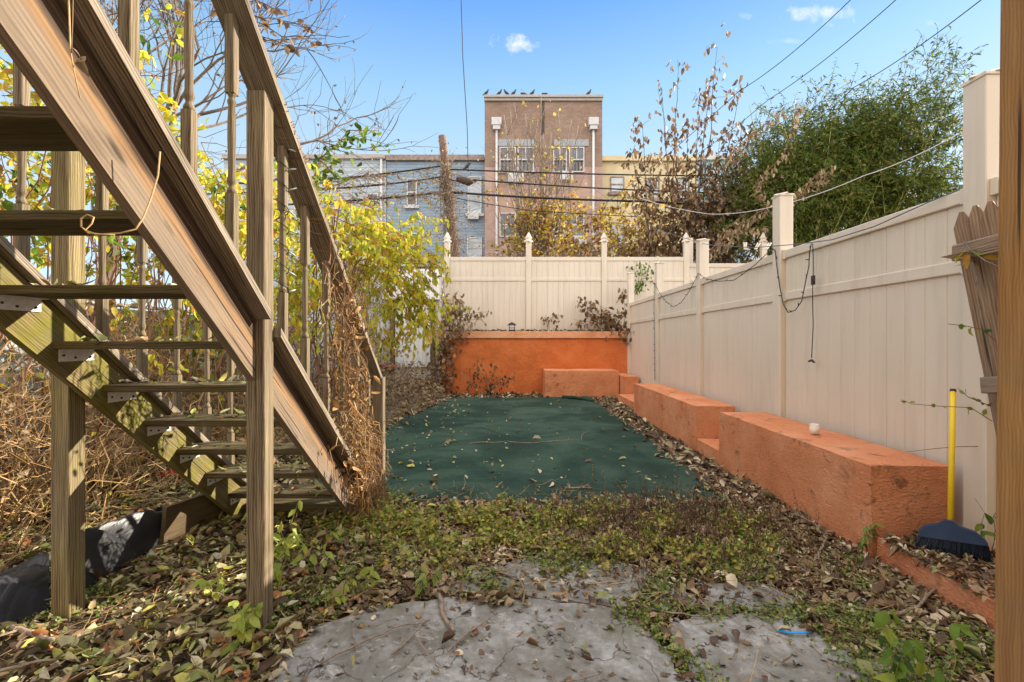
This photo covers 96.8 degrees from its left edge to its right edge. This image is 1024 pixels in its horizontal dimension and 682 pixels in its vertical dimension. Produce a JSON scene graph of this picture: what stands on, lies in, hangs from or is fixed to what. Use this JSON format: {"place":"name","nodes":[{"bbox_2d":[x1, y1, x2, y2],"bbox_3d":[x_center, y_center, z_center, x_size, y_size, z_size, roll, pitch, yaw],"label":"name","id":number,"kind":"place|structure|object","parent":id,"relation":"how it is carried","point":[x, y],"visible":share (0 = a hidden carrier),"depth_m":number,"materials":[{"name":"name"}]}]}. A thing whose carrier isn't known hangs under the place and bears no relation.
{"place":"outdoors","nodes":[
{"label":"outdoors","id":0,"kind":"place"},
{"bbox_2d":[222,154,386,365],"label":"row house","id":1,"kind":"structure","parent":0,"point":[375,161],"depth_m":24.00,"materials":[{"name":"grey"}]},
{"bbox_2d":[333,177,351,209],"bbox_3d":[-8.849,-7.749,23.918,1.063,1.718,0.155,0,0,0],"label":"window","id":2,"kind":"structure","parent":1,"relation":"in","point":[347,191],"depth_m":23.96,"materials":[{"name":"white glass"}]},
{"bbox_2d":[386,155,484,264],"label":"row house","id":3,"kind":"structure","parent":0,"point":[402,162],"depth_m":24.00,"materials":[{"name":"blue"}]},
{"bbox_2d":[404,178,418,208],"bbox_3d":[-5.275,-7.763,23.918,0.782,1.577,0.155,0,0,0],"label":"window","id":4,"kind":"structure","parent":3,"relation":"in","point":[412,190],"depth_m":23.94,"materials":[{"name":"white glass"}]},
{"bbox_2d":[465,176,483,216],"bbox_3d":[-1.970,-7.609,23.918,0.979,2.112,0.155,0,0,0],"label":"window","id":5,"kind":"structure","parent":3,"relation":"in","point":[474,205],"depth_m":23.96,"materials":[{"name":"white glass"}]},
{"bbox_2d":[467,237,481,256],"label":"window","id":6,"kind":"structure","parent":3,"relation":"in","point":[478,250],"depth_m":23.96,"materials":[{"name":"white glass"}]},
{"bbox_2d":[0,373,993,681],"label":"ground","id":7,"kind":"structure","parent":0,"point":[72,629],"depth_m":2.61,"materials":[{"name":"plant"}]},
{"bbox_2d":[0,552,48,633],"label":"plastic sheet","id":8,"kind":"object","parent":7,"relation":"on","point":[24,589],"visible":0.98,"depth_m":2.38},
{"bbox_2d":[0,623,54,641],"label":"fallen twig","id":9,"kind":"object","parent":7,"relation":"on","point":[18,629],"visible":0.83,"depth_m":2.17,"materials":[{"name":"wood"}]},
{"bbox_2d":[85,507,162,589],"bbox_3d":[-2.465,1.267,2.969,0.130,0.341,0.829,0,0,3],"label":"plastic sheet","id":10,"kind":"object","parent":7,"relation":"on","point":[118,542],"visible":0.86,"depth_m":2.84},
{"bbox_2d":[0,306,320,463],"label":"dry brush","id":11,"kind":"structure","parent":7,"relation":"on","point":[35,386],"depth_m":5.06,"materials":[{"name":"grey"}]},
{"bbox_2d":[0,0,323,518],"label":"yellow vine","id":12,"kind":"object","parent":7,"relation":"on","point":[40,186],"visible":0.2,"depth_m":4.21,"materials":[{"name":"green plant"}]},
{"bbox_2d":[0,300,350,486],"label":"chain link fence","id":13,"kind":"object","parent":7,"relation":"on","point":[131,306],"visible":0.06,"depth_m":4.99,"materials":[{"name":"metal"}]},
{"bbox_2d":[0,0,384,632],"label":"wooden staircase","id":14,"kind":"structure","parent":7,"relation":"on","point":[111,128],"depth_m":2.24,"materials":[{"name":"brown wood"}]},
{"bbox_2d":[68,0,88,98],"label":"dry tendril","id":15,"kind":"object","parent":14,"relation":"hanging from","point":[80,63],"visible":1,"depth_m":1.13,"materials":[{"name":"plant"}]},
{"bbox_2d":[80,151,160,235],"bbox_3d":[-1.238,-0.475,1.436,0.202,0.298,0.056,0,0,-27],"label":"twine","id":16,"kind":"object","parent":14,"relation":"hanging from","point":[144,214],"visible":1,"depth_m":1.44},
{"bbox_2d":[28,204,323,496],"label":"fallen leaves","id":17,"kind":"object","parent":14,"relation":"on","point":[101,337],"visible":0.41,"depth_m":2.59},
{"bbox_2d":[273,148,296,299],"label":"vine","id":18,"kind":"object","parent":14,"relation":"hanging from","point":[284,225],"visible":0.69,"depth_m":2.50,"materials":[{"name":"brown plant"}]},
{"bbox_2d":[273,102,394,531],"bbox_3d":[-1.178,0.080,3.159,0.439,2.764,1.721,0,0,0],"label":"dry vine","id":19,"kind":"object","parent":14,"relation":"hanging from","point":[369,457],"visible":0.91,"depth_m":3.32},
{"bbox_2d":[160,494,226,542],"bbox_3d":[-2.354,1.280,3.431,0.039,0.280,0.650,0,0,6],"label":"wooden board","id":20,"kind":"object","parent":7,"relation":"on","point":[182,517],"visible":0.64,"depth_m":3.29,"materials":[{"name":"brown wood"}]},
{"bbox_2d":[0,238,406,570],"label":"dead vine tangle","id":21,"kind":"object","parent":7,"relation":"on","point":[102,449],"visible":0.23,"depth_m":3.60,"materials":[{"name":"plant"}]},
{"bbox_2d":[0,476,412,637],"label":"fresh weeds","id":22,"kind":"object","parent":7,"relation":"on","point":[97,610],"visible":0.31,"depth_m":2.53,"materials":[{"name":"green plant"}]},
{"bbox_2d":[192,565,232,601],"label":"seedling","id":23,"kind":"object","parent":7,"relation":"on","point":[202,583],"visible":0.97,"depth_m":2.50,"materials":[{"name":"green plant"}]},
{"bbox_2d":[1,0,445,306],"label":"bare tree","id":24,"kind":"object","parent":7,"relation":"on","point":[178,86],"visible":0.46,"depth_m":8.64,"materials":[{"name":"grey plant"}]},
{"bbox_2d":[210,0,332,56],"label":"leafy branch","id":25,"kind":"object","parent":24,"relation":"attached to","point":[276,12],"visible":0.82,"depth_m":3.69,"materials":[{"name":"green plant"}]},
{"bbox_2d":[0,414,454,681],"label":"fallen leaves","id":26,"kind":"object","parent":7,"relation":"on","point":[128,633],"visible":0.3,"depth_m":2.45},
{"bbox_2d":[0,655,55,672],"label":"fallen twig","id":27,"kind":"object","parent":26,"relation":"on","point":[37,660],"visible":0.99,"depth_m":1.97,"materials":[{"name":"wood"}]},
{"bbox_2d":[220,609,260,656],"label":"seedling","id":28,"kind":"object","parent":7,"relation":"on","point":[239,625],"visible":0.95,"depth_m":2.06,"materials":[{"name":"green plant"}]},
{"bbox_2d":[228,600,262,640],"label":"seedling","id":29,"kind":"object","parent":7,"relation":"on","point":[245,609],"visible":0.59,"depth_m":2.16,"materials":[{"name":"green plant"}]},
{"bbox_2d":[241,500,302,559],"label":"seedling","id":30,"kind":"object","parent":7,"relation":"on","point":[278,547],"visible":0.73,"depth_m":2.91,"materials":[{"name":"green plant"}]},
{"bbox_2d":[273,537,293,590],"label":"seedling","id":31,"kind":"object","parent":7,"relation":"on","point":[277,573],"visible":0.72,"depth_m":2.53,"materials":[{"name":"green plant"}]},
{"bbox_2d":[132,161,470,434],"bbox_3d":[-3.267,-0.868,7.489,3.235,4.419,5.332,0,0,30],"label":"yellow vine","id":32,"kind":"object","parent":7,"relation":"on","point":[374,233],"visible":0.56,"depth_m":7.87,"materials":[{"name":"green plant"}]},
{"bbox_2d":[292,122,394,261],"bbox_3d":[-2.712,-2.452,7.458,1.627,2.391,0.726,0,0,-25],"label":"green vine shoot","id":33,"kind":"object","parent":32,"relation":"attached to","point":[351,140],"visible":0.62,"depth_m":7.38,"materials":[{"name":"green plant"}]},
{"bbox_2d":[288,528,338,580],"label":"seedling","id":34,"kind":"object","parent":7,"relation":"on","point":[313,558],"visible":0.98,"depth_m":2.73,"materials":[{"name":"green plant"}]},
{"bbox_2d":[325,577,348,607],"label":"seedling","id":35,"kind":"object","parent":7,"relation":"on","point":[342,598],"visible":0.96,"depth_m":2.41,"materials":[{"name":"green plant"}]},
{"bbox_2d":[311,253,395,393],"bbox_3d":[-3.871,-0.696,11.511,2.011,4.057,2.457,0,0,12],"label":"dead vine tangle","id":36,"kind":"object","parent":7,"relation":"on","point":[373,305],"visible":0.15,"depth_m":11.35,"materials":[{"name":"brown plant"}]},
{"bbox_2d":[343,566,380,590],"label":"seedling","id":37,"kind":"object","parent":7,"relation":"on","point":[365,571],"visible":0.88,"depth_m":2.54,"materials":[{"name":"green plant"}]},
{"bbox_2d":[317,357,449,427],"bbox_3d":[-2.799,0.880,9.877,2.841,1.254,5.618,0,0,0],"label":"dead vine heap","id":38,"kind":"object","parent":7,"relation":"on","point":[422,397],"visible":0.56,"depth_m":10.09,"materials":[{"name":"brown plant"}]},
{"bbox_2d":[355,263,443,380],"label":"shed","id":39,"kind":"structure","parent":7,"relation":"on","point":[423,357],"depth_m":12.52,"materials":[{"name":"metal"}]},
{"bbox_2d":[395,302,429,366],"bbox_3d":[-2.734,-0.180,12.540,0.968,1.780,0.040,0,0,0],"label":"door","id":40,"kind":"structure","parent":39,"relation":"in","point":[421,356],"depth_m":12.52,"materials":[{"name":"metal"}]},
{"bbox_2d":[413,563,441,596],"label":"seedling","id":41,"kind":"object","parent":7,"relation":"on","point":[421,588],"visible":1,"depth_m":2.51,"materials":[{"name":"green plant"}]},
{"bbox_2d":[389,134,496,256],"bbox_3d":[-2.026,-2.433,13.992,3.308,7.763,2.287,0,0,-18],"label":"utility pole","id":42,"kind":"object","parent":7,"relation":"on","point":[447,186],"visible":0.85,"depth_m":13.89,"materials":[{"name":"brown wood"}]},
{"bbox_2d":[207,176,439,194],"bbox_3d":[-6.865,-4.626,13.450,9.479,0.828,0.051,0,0,-5],"label":"overhead cable","id":43,"kind":"object","parent":42,"relation":"attached to","point":[368,185],"visible":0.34,"depth_m":13.70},
{"bbox_2d":[222,165,440,183],"bbox_3d":[-6.881,-4.984,13.466,9.451,0.728,0.134,0,0,-5],"label":"overhead cable","id":44,"kind":"object","parent":42,"relation":"attached to","point":[382,173],"visible":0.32,"depth_m":13.74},
{"bbox_2d":[316,155,482,221],"bbox_3d":[-3.697,-4.533,13.690,5.900,2.364,1.036,0,0,0],"label":"dead vine tangle","id":45,"kind":"object","parent":42,"relation":"attached to","point":[422,196],"visible":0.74,"depth_m":13.67,"materials":[{"name":"brown plant"}]},
{"bbox_2d":[451,197,705,219],"bbox_3d":[2.820,-4.117,14.355,9.434,0.586,0.234,0,0,-4],"label":"overhead cable","id":46,"kind":"object","parent":42,"relation":"attached to","point":[549,211],"visible":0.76,"depth_m":14.31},
{"bbox_2d":[451,179,854,198],"bbox_3d":[9.064,-4.710,14.506,21.988,0.492,0.196,0,0,-3],"label":"overhead cable","id":47,"kind":"object","parent":42,"relation":"attached to","point":[567,186],"visible":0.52,"depth_m":14.08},
{"bbox_2d":[450,191,888,213],"bbox_3d":[6.250,-4.339,14.548,16.366,0.473,0.264,0,0,-4],"label":"overhead cable","id":48,"kind":"object","parent":42,"relation":"attached to","point":[536,197],"visible":0.48,"depth_m":14.21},
{"bbox_2d":[450,169,961,178],"bbox_3d":[9.070,-5.297,14.447,21.982,0.276,0.051,0,0,-3],"label":"overhead cable","id":49,"kind":"object","parent":42,"relation":"attached to","point":[580,173],"visible":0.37,"depth_m":14.07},
{"bbox_2d":[426,330,469,393],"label":"wilted shrub","id":50,"kind":"object","parent":7,"relation":"on","point":[443,366],"visible":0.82,"depth_m":12.15,"materials":[{"name":"brown plant"}]},
{"bbox_2d":[434,290,491,377],"bbox_3d":[-1.327,-0.171,12.185,1.588,2.390,0.831,0,0,0],"label":"wilted shrub","id":51,"kind":"object","parent":7,"relation":"on","point":[456,314],"visible":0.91,"depth_m":12.18,"materials":[{"name":"brown plant"}]},
{"bbox_2d":[461,358,484,393],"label":"wilted shrub","id":52,"kind":"object","parent":7,"relation":"on","point":[474,376],"visible":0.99,"depth_m":12.10,"materials":[{"name":"brown plant"}]},
{"bbox_2d":[476,363,514,395],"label":"wilted shrub","id":53,"kind":"object","parent":7,"relation":"on","point":[489,388],"visible":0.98,"depth_m":11.88,"materials":[{"name":"brown plant"}]},
{"bbox_2d":[0,468,993,681],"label":"straw litter","id":54,"kind":"object","parent":7,"relation":"on","point":[669,558],"visible":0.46,"depth_m":2.55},
{"bbox_2d":[370,397,650,490],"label":"scattered leaves","id":55,"kind":"object","parent":7,"relation":"on","point":[466,476],"visible":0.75,"depth_m":5.93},
{"bbox_2d":[308,395,734,514],"bbox_3d":[-0.045,1.386,7.554,4.121,0.108,7.683,0,0,0],"label":"turf carpet","id":56,"kind":"object","parent":7,"relation":"on","point":[569,454],"visible":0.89,"depth_m":5.66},
{"bbox_2d":[282,391,778,501],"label":"fallen leaves","id":57,"kind":"object","parent":7,"relation":"on","point":[624,415],"visible":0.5,"depth_m":6.63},
{"bbox_2d":[438,331,626,393],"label":"planter wall","id":58,"kind":"structure","parent":7,"relation":"on","point":[526,358],"depth_m":12.40,"materials":[{"name":"orange paint"}]},
{"bbox_2d":[457,328,623,330],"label":"fallen leaves","id":59,"kind":"object","parent":58,"relation":"on","point":[532,330],"visible":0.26,"depth_m":12.67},
{"bbox_2d":[570,288,633,345],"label":"wilted shrub","id":60,"kind":"object","parent":58,"relation":"on","point":[609,320],"visible":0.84,"depth_m":12.42,"materials":[{"name":"brown plant"}]},
{"bbox_2d":[474,89,597,256],"bbox_3d":[1.009,-4.011,17.090,4.403,10.922,2.953,0,0,8],"label":"golden leaf tree","id":61,"kind":"object","parent":7,"relation":"on","point":[533,223],"visible":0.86,"depth_m":16.84,"materials":[{"name":"yellow plant"}]},
{"bbox_2d":[296,482,845,579],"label":"ground cover weeds","id":62,"kind":"object","parent":7,"relation":"on","point":[494,526],"visible":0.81,"depth_m":3.24,"materials":[{"name":"green plant"}]},
{"bbox_2d":[153,534,994,677],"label":"fresh weeds","id":63,"kind":"object","parent":7,"relation":"on","point":[949,648],"visible":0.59,"depth_m":2.62,"materials":[{"name":"green plant"}]},
{"bbox_2d":[543,369,618,397],"bbox_3d":[1.766,1.112,11.940,1.881,0.736,0.892,0,0,0],"label":"concrete bench","id":64,"kind":"object","parent":7,"relation":"on","point":[599,383],"visible":0.94,"depth_m":11.50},
{"bbox_2d":[482,176,705,256],"bbox_3d":[2.643,-2.949,15.569,8.907,5.687,3.879,0,0,0],"label":"golden leaf tree","id":65,"kind":"object","parent":7,"relation":"on","point":[626,250],"visible":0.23,"depth_m":15.68,"materials":[{"name":"yellow plant"}]},
{"bbox_2d":[208,476,995,681],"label":"fallen leaves","id":66,"kind":"object","parent":7,"relation":"on","point":[939,612],"visible":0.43,"depth_m":2.62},
{"bbox_2d":[853,587,936,615],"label":"fallen twig","id":67,"kind":"object","parent":66,"relation":"on","point":[922,601],"visible":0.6,"depth_m":2.37,"materials":[{"name":"wood"}]},
{"bbox_2d":[443,232,767,330],"bbox_3d":[2.635,-0.820,13.085,9.190,4.500,0.730,0,0,0],"label":"vinyl fence","id":68,"kind":"object","parent":7,"relation":"on","point":[528,291],"visible":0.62,"depth_m":12.84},
{"bbox_2d":[626,261,653,294],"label":"wilted shrub","id":69,"kind":"object","parent":68,"relation":"attached to","point":[640,284],"visible":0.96,"depth_m":12.57,"materials":[{"name":"green plant"}]},
{"bbox_2d":[618,394,633,408],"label":"curb","id":70,"kind":"structure","parent":7,"relation":"on","point":[627,399],"depth_m":10.34,"materials":[{"name":"paint"}]},
{"bbox_2d":[619,373,638,393],"bbox_3d":[2.897,1.167,11.650,0.361,0.625,1.305,0,0,0],"label":"concrete bench","id":71,"kind":"object","parent":7,"relation":"on","point":[627,381],"visible":0.59,"depth_m":11.00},
{"bbox_2d":[634,383,734,449],"bbox_3d":[2.703,1.164,7.600,0.574,0.632,3.208,0,0,0],"label":"concrete bench","id":72,"kind":"object","parent":7,"relation":"on","point":[689,419],"visible":0.89,"depth_m":6.71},
{"bbox_2d":[614,23,790,262],"bbox_3d":[5.715,-4.163,14.275,5.641,11.187,2.875,0,0,0],"label":"brown leaf tree","id":73,"kind":"object","parent":7,"relation":"on","point":[692,224],"visible":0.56,"depth_m":13.92,"materials":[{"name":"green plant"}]},
{"bbox_2d":[523,464,887,597],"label":"dead weed stalks","id":74,"kind":"object","parent":7,"relation":"on","point":[694,502],"visible":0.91,"depth_m":3.30,"materials":[{"name":"brown plant"}]},
{"bbox_2d":[696,439,718,463],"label":"curb","id":75,"kind":"structure","parent":7,"relation":"on","point":[708,448],"depth_m":5.69,"materials":[{"name":"paint"}]},
{"bbox_2d":[627,67,999,548],"bbox_3d":[3.089,-0.199,6.400,0.212,3.258,11.662,0,0,1],"label":"vinyl fence","id":76,"kind":"object","parent":7,"relation":"on","point":[890,302],"visible":0.77,"depth_m":3.98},
{"bbox_2d":[653,243,814,370],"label":"string lights","id":77,"kind":"object","parent":76,"relation":"hanging from","point":[812,284],"visible":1,"depth_m":4.83,"materials":[{"name":"black metal"}]},
{"bbox_2d":[590,186,961,247],"bbox_3d":[3.110,-2.812,8.130,1.006,3.788,11.041,0,0,-4],"label":"clothesline","id":78,"kind":"object","parent":76,"relation":"attached to","point":[822,240],"visible":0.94,"depth_m":4.07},
{"bbox_2d":[901,399,991,420],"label":"creeper","id":79,"kind":"object","parent":76,"relation":"attached to","point":[984,411],"visible":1,"depth_m":2.85,"materials":[{"name":"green plant"}]},
{"bbox_2d":[669,22,988,262],"bbox_3d":[9.887,-4.250,14.565,9.520,11.384,5.395,0,0,0],"label":"bamboo plant","id":80,"kind":"object","parent":7,"relation":"on","point":[864,141],"visible":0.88,"depth_m":13.73,"materials":[{"name":"green plant"}]},
{"bbox_2d":[709,100,835,261],"bbox_3d":[6.780,-4.219,12.013,3.442,4.289,0.613,0,0,0],"label":"dry leaf branch","id":81,"kind":"object","parent":80,"relation":"attached to","point":[759,197],"visible":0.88,"depth_m":11.98,"materials":[{"name":"brown plant"}]},
{"bbox_2d":[719,412,947,558],"bbox_3d":[2.660,1.149,4.141,0.582,0.663,2.287,0,0,0],"label":"concrete bench","id":82,"kind":"object","parent":7,"relation":"on","point":[848,487],"visible":0.91,"depth_m":3.40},
{"bbox_2d":[858,523,883,552],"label":"seedling","id":83,"kind":"object","parent":7,"relation":"on","point":[862,542],"visible":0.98,"depth_m":2.98,"materials":[{"name":"green plant"}]},
{"bbox_2d":[873,610,927,681],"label":"seedling","id":84,"kind":"object","parent":7,"relation":"on","point":[904,665],"visible":1,"depth_m":1.80,"materials":[{"name":"green plant"}]},
{"bbox_2d":[877,537,995,630],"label":"curb","id":85,"kind":"structure","parent":7,"relation":"on","point":[966,600],"depth_m":2.52,"materials":[{"name":"paint"}]},
{"bbox_2d":[915,389,993,561],"bbox_3d":[2.708,0.792,2.743,0.417,0.972,0.287,0,0,-21],"label":"push broom","id":86,"kind":"object","parent":85,"relation":"on","point":[948,534],"visible":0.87,"depth_m":2.73,"materials":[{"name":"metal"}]},
{"bbox_2d":[952,201,998,436],"bbox_3d":[2.485,0.314,2.249,0.440,2.028,0.812,0,0,35],"label":"picket fence","id":87,"kind":"object","parent":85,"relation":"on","point":[976,229],"visible":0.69,"depth_m":2.36,"materials":[{"name":"brown wood"}]},
{"bbox_2d":[942,240,997,328],"bbox_3d":[2.275,-0.280,2.190,0.194,0.458,0.247,0,0,-13],"label":"wilted sprig","id":88,"kind":"object","parent":87,"relation":"attached to","point":[970,256],"visible":0.97,"depth_m":2.24,"materials":[{"name":"brown plant"}]},
{"bbox_2d":[975,499,995,554],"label":"seedling","id":89,"kind":"object","parent":85,"relation":"on","point":[981,526],"visible":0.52,"depth_m":2.72,"materials":[{"name":"green plant"}]},
{"bbox_2d":[914,623,977,681],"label":"seedling","id":90,"kind":"object","parent":7,"relation":"on","point":[921,666],"visible":0.92,"depth_m":1.77,"materials":[{"name":"green plant"}]},
{"bbox_2d":[994,0,1023,681],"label":"deck post","id":91,"kind":"object","parent":7,"relation":"on","point":[1009,612],"visible":1,"depth_m":1.02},
{"bbox_2d":[0,0,1000,314],"label":"sky","id":92,"kind":"structure","parent":0,"point":[619,50],"materials":[{"name":"blue"}]},
{"bbox_2d":[484,94,603,256],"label":"brick apartment building","id":93,"kind":"structure","parent":0,"point":[497,106],"depth_m":23.40,"materials":[{"name":"brown brick"}]},
{"bbox_2d":[499,147,515,170],"bbox_3d":[-0.225,-9.313,23.359,0.842,1.292,0.058,0,0,0],"label":"window","id":94,"kind":"structure","parent":93,"relation":"in","point":[503,149],"depth_m":23.37,"materials":[{"name":"white glass"}]},
{"bbox_2d":[499,213,515,236],"bbox_3d":[-0.225,-5.965,23.359,0.842,1.235,0.058,0,0,0],"label":"window","id":95,"kind":"structure","parent":93,"relation":"in","point":[503,215],"depth_m":23.37,"materials":[{"name":"white glass"}]},
{"bbox_2d":[517,147,533,170],"bbox_3d":[0.703,-9.313,23.359,0.842,1.292,0.058,0,0,0],"label":"window","id":96,"kind":"structure","parent":93,"relation":"in","point":[524,161],"depth_m":23.37,"materials":[{"name":"white glass"}]},
{"bbox_2d":[553,147,566,171],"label":"window","id":97,"kind":"structure","parent":93,"relation":"in","point":[556,150],"depth_m":23.37,"materials":[{"name":"white glass"}]},
{"bbox_2d":[569,147,583,171],"bbox_3d":[3.320,-9.313,23.359,0.785,1.292,0.058,0,0,0],"label":"window","id":98,"kind":"structure","parent":93,"relation":"in","point":[580,150],"depth_m":23.37,"materials":[{"name":"white glass"}]},
{"bbox_2d":[270,556,935,681],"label":"patio","id":99,"kind":"structure","parent":0,"point":[511,650],"depth_m":2.13,"materials":[{"name":"concrete"}]},
{"bbox_2d":[321,620,426,663],"bbox_3d":[-0.640,1.389,2.143,0.503,0.038,0.073,0,0,-34],"label":"fallen twig","id":100,"kind":"object","parent":99,"relation":"on","point":[352,647],"visible":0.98,"depth_m":2.13,"materials":[{"name":"wood"}]},
{"bbox_2d":[436,592,455,631],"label":"fallen twig","id":101,"kind":"object","parent":99,"relation":"on","point":[442,608],"visible":0.98,"depth_m":2.36,"materials":[{"name":"wood"}]},
{"bbox_2d":[474,565,533,605],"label":"fallen twig","id":102,"kind":"object","parent":99,"relation":"on","point":[504,573],"visible":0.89,"depth_m":2.69,"materials":[{"name":"wood"}]},
{"bbox_2d":[317,555,949,681],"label":"fallen leaves","id":103,"kind":"object","parent":99,"relation":"on","point":[535,666],"visible":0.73,"depth_m":2.11,"materials":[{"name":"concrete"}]},
{"bbox_2d":[607,589,965,681],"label":"crack weeds","id":104,"kind":"object","parent":99,"relation":"on","point":[846,635],"visible":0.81,"depth_m":2.20,"materials":[{"name":"green plant"}]},
{"bbox_2d":[602,155,698,262],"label":"row house","id":105,"kind":"structure","parent":0,"point":[609,166],"depth_m":24.00,"materials":[{"name":"yellow paint"}]},
{"bbox_2d":[608,176,626,194],"bbox_3d":[5.543,-8.171,23.918,0.979,0.987,0.155,0,0,0],"label":"window","id":106,"kind":"structure","parent":105,"relation":"in","point":[615,181],"depth_m":23.96,"materials":[{"name":"white glass"}]},
{"bbox_2d":[698,155,746,261],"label":"row house","id":107,"kind":"structure","parent":0,"point":[710,157],"depth_m":24.00,"materials":[{"name":"yellow"}]},
{"bbox_2d":[603,0,849,204],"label":"overhead cable","id":108,"kind":"object","parent":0,"point":[738,91],"visible":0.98,"depth_m":9.80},
{"bbox_2d":[691,0,895,157],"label":"overhead cable","id":109,"kind":"object","parent":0,"point":[810,70],"visible":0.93,"depth_m":8.66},
{"bbox_2d":[640,132,962,213],"bbox_3d":[5.432,-3.439,9.432,0.164,1.302,7.974,0,0,-25],"label":"overhead cable","id":110,"kind":"object","parent":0,"point":[832,188],"visible":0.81,"depth_m":8.22,"materials":[{"name":"rubber"}]},
{"bbox_2d":[802,0,980,131],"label":"overhead cable","id":111,"kind":"object","parent":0,"point":[902,57],"visible":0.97,"depth_m":7.40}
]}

